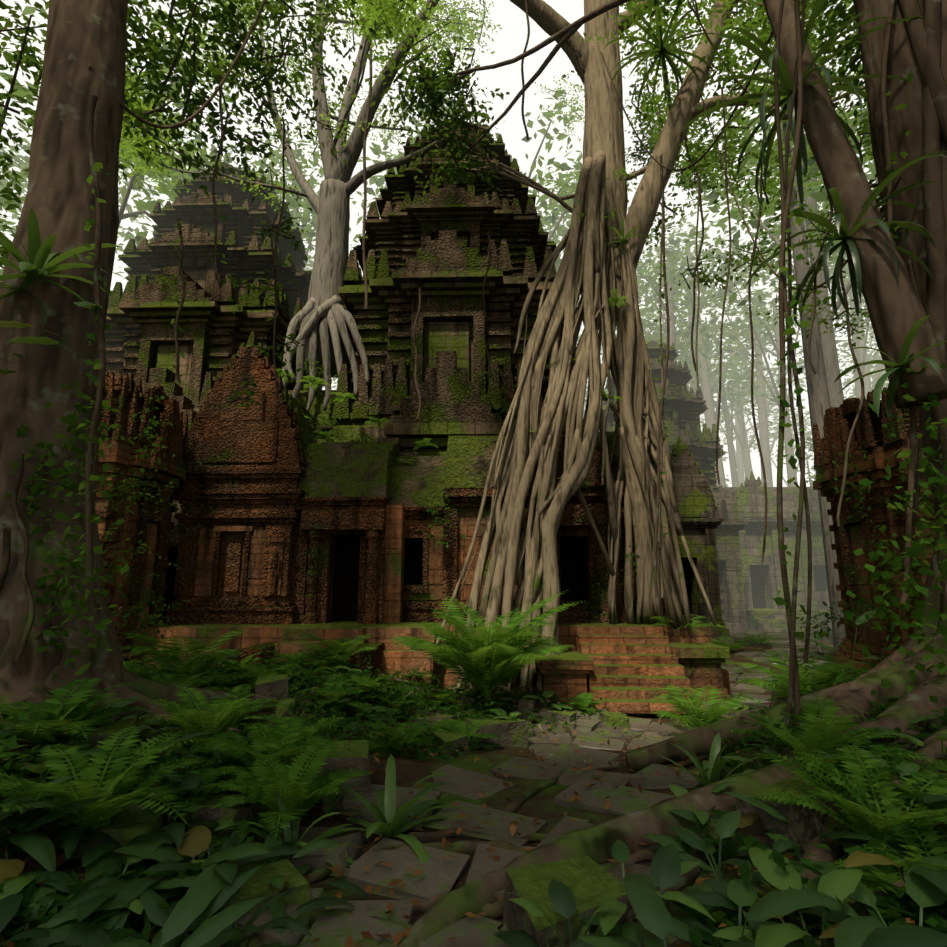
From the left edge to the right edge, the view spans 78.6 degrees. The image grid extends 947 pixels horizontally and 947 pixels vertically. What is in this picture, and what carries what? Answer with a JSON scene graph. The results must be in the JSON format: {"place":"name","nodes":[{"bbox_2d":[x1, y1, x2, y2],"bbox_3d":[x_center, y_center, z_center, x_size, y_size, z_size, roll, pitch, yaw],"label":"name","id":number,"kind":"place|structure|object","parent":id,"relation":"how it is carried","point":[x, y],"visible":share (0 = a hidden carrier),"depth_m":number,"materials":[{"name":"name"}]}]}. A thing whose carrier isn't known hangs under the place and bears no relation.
{"place":"outdoors","nodes":[
{"label":"outdoors","id":0,"kind":"place"},
{"bbox_2d":[0,0,888,486],"label":"sky","id":1,"kind":"structure","parent":0,"point":[509,42],"materials":[{"name":"white"}]},
{"bbox_2d":[0,629,946,946],"bbox_3d":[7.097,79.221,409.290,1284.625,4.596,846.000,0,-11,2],"label":"ground","id":2,"kind":"structure","parent":0,"point":[410,771],"depth_m":5.20,"materials":[{"name":"soil"}]},
{"bbox_2d":[0,0,333,819],"bbox_3d":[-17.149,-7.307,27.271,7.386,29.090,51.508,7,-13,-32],"label":"tree","id":3,"kind":"object","parent":2,"relation":"on","point":[82,36],"visible":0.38,"depth_m":6.57,"materials":[{"name":"brown plant"}]},
{"bbox_2d":[0,0,389,445],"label":"leaves","id":4,"kind":"object","parent":3,"relation":"attached to","point":[28,60],"visible":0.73,"depth_m":11.18,"materials":[{"name":"green plant"}]},
{"bbox_2d":[105,119,576,584],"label":"temple towers","id":5,"kind":"structure","parent":2,"relation":"on","point":[435,249],"depth_m":18.50,"materials":[{"name":"grey stone"}]},
{"bbox_2d":[132,332,730,713],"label":"temple building","id":6,"kind":"structure","parent":2,"relation":"on","point":[325,540],"depth_m":13.60,"materials":[{"name":"red stone"}]},
{"bbox_2d":[127,0,469,411],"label":"pale tree","id":7,"kind":"object","parent":6,"relation":"on","point":[322,317],"visible":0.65,"depth_m":18.70,"materials":[{"name":"grey plant"}]},
{"bbox_2d":[32,0,584,245],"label":"leaves","id":8,"kind":"object","parent":7,"relation":"attached to","point":[399,16],"visible":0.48,"depth_m":20.20,"materials":[{"name":"green plant"}]},
{"bbox_2d":[14,39,885,646],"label":"forest trunks","id":9,"kind":"object","parent":2,"relation":"on","point":[824,389],"visible":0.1,"depth_m":47.74,"materials":[{"name":"grey plant"}]},
{"bbox_2d":[0,0,888,464],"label":"forest leaves","id":10,"kind":"object","parent":9,"relation":"attached to","point":[676,258],"visible":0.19,"depth_m":42.43,"materials":[{"name":"green plant"}]},
{"bbox_2d":[725,433,815,486],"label":"forest leaves","id":11,"kind":"object","parent":9,"relation":"on","point":[809,449],"depth_m":45.97,"materials":[{"name":"green plant"}]},
{"bbox_2d":[60,650,847,946],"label":"fallen blocks","id":12,"kind":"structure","parent":2,"relation":"on","point":[590,883],"depth_m":3.69,"materials":[{"name":"stone"}]},
{"bbox_2d":[0,664,936,946],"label":"dead leaves","id":13,"kind":"object","parent":2,"relation":"on","point":[368,890],"visible":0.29,"depth_m":3.67,"materials":[{"name":"brown plant"}]},
{"bbox_2d":[0,0,946,946],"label":"broad leaf plants","id":14,"kind":"object","parent":2,"relation":"on","point":[208,908],"visible":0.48,"depth_m":3.30,"materials":[{"name":"green plant"}]},
{"bbox_2d":[0,288,946,925],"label":"ferns","id":15,"kind":"object","parent":2,"relation":"on","point":[272,770],"visible":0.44,"depth_m":4.00,"materials":[{"name":"green plant"}]},
{"bbox_2d":[0,658,946,946],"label":"ground cover","id":16,"kind":"object","parent":2,"relation":"on","point":[898,914],"visible":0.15,"depth_m":4.18,"materials":[{"name":"green plant"}]},
{"bbox_2d":[0,350,946,946],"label":"bushes","id":17,"kind":"object","parent":2,"relation":"on","point":[744,870],"visible":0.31,"depth_m":8.18,"materials":[{"name":"green plant"}]},
{"bbox_2d":[0,651,946,815],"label":"ferns","id":18,"kind":"object","parent":2,"relation":"on","point":[58,727],"visible":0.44,"depth_m":4.84,"materials":[{"name":"green plant"}]},
{"bbox_2d":[121,590,859,727],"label":"ferns","id":19,"kind":"object","parent":2,"relation":"on","point":[485,663],"visible":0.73,"depth_m":9.71,"materials":[{"name":"green plant"}]},
{"bbox_2d":[95,371,935,669],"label":"temple ruins","id":20,"kind":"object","parent":2,"relation":"on","point":[879,445],"visible":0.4,"depth_m":13.75,"materials":[{"name":"red stone"}]},
{"bbox_2d":[233,640,838,946],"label":"path flagstones","id":21,"kind":"object","parent":2,"relation":"on","point":[437,875],"visible":0.27,"depth_m":4.32,"materials":[{"name":"grey stone"}]},
{"bbox_2d":[238,0,946,946],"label":"tree","id":22,"kind":"object","parent":2,"relation":"on","point":[900,308],"visible":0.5,"depth_m":6.35,"materials":[{"name":"brown plant"}]},
{"bbox_2d":[0,0,880,402],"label":"canopy twigs","id":23,"kind":"object","parent":22,"relation":"attached to","point":[152,110],"visible":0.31,"depth_m":13.19,"materials":[{"name":"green plant"}]},
{"bbox_2d":[0,0,925,727],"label":"hanging vines","id":24,"kind":"object","parent":22,"relation":"hanging from","point":[784,290],"visible":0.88,"depth_m":6.58,"materials":[{"name":"brown plant"}]},
{"bbox_2d":[2,73,946,695],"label":"creeper leaves","id":25,"kind":"object","parent":22,"relation":"attached to","point":[914,551],"visible":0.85,"depth_m":5.88,"materials":[{"name":"green plant"}]},
{"bbox_2d":[351,0,884,225],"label":"leaves","id":26,"kind":"object","parent":22,"relation":"attached to","point":[432,92],"visible":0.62,"depth_m":12.90,"materials":[{"name":"green plant"}]},
{"bbox_2d":[342,0,864,732],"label":"strangler fig tree","id":27,"kind":"object","parent":2,"relation":"on","point":[590,258],"visible":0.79,"depth_m":13.62,"materials":[{"name":"brown plant"}]},
{"bbox_2d":[562,0,873,346],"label":"leaves","id":28,"kind":"object","parent":27,"relation":"attached to","point":[730,58],"visible":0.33,"depth_m":15.96,"materials":[{"name":"green plant"}]},
{"bbox_2d":[602,340,831,645],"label":"temple","id":29,"kind":"structure","parent":2,"relation":"on","point":[722,528],"depth_m":27.86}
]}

